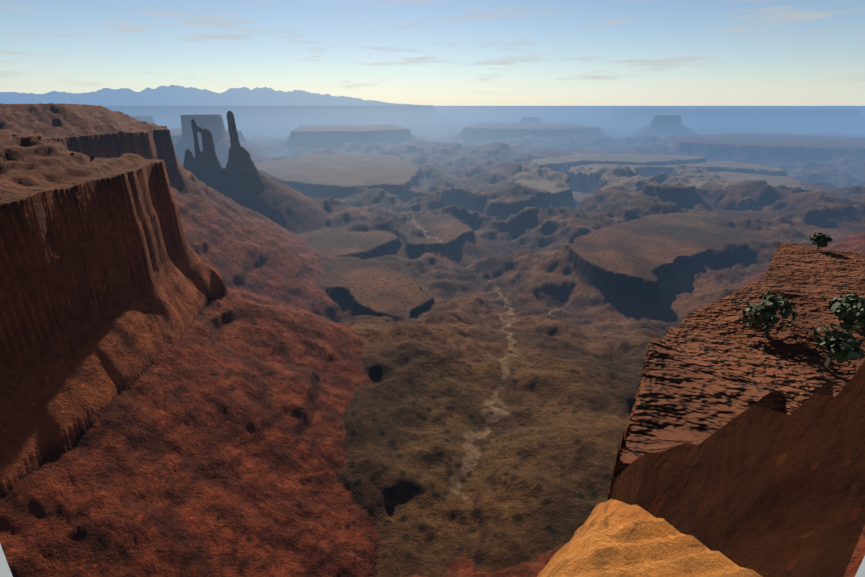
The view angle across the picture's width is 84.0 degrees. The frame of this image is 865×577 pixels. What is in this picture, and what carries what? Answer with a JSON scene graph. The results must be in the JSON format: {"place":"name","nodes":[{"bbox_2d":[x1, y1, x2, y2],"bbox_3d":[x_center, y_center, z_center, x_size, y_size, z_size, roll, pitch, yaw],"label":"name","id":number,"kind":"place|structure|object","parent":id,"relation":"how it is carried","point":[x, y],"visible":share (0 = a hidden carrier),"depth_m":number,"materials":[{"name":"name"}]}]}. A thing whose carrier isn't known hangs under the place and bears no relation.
{"place":"outdoors","nodes":[
{"label":"outdoors","id":0,"kind":"place"},
{"bbox_2d":[0,85,864,576],"bbox_3d":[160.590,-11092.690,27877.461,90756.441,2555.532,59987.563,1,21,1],"label":"terrain","id":1,"kind":"structure","parent":0,"point":[342,337],"depth_m":448.96,"materials":[{"name":"brown stone"}]},
{"bbox_2d":[183,119,221,171],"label":"rock arch","id":2,"kind":"structure","parent":1,"relation":"on","point":[206,159],"depth_m":1742.83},
{"bbox_2d":[226,111,256,173],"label":"rock spire","id":3,"kind":"structure","parent":1,"relation":"on","point":[239,160],"depth_m":1781.76,"materials":[{"name":"brown stone"}]},
{"bbox_2d":[12,134,864,371],"bbox_3d":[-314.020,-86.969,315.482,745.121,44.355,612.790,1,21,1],"label":"shrubs","id":4,"kind":"object","parent":1,"relation":"on","point":[841,347],"visible":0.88,"depth_m":25.46,"materials":[{"name":"green plant"}]},
{"bbox_2d":[537,499,762,576],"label":"sandstone","id":5,"kind":"object","parent":1,"relation":"on","point":[613,538],"visible":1,"depth_m":5.71,"materials":[{"name":"orange stone"}]},
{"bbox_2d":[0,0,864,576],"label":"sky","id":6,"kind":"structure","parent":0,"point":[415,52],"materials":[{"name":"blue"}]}
]}

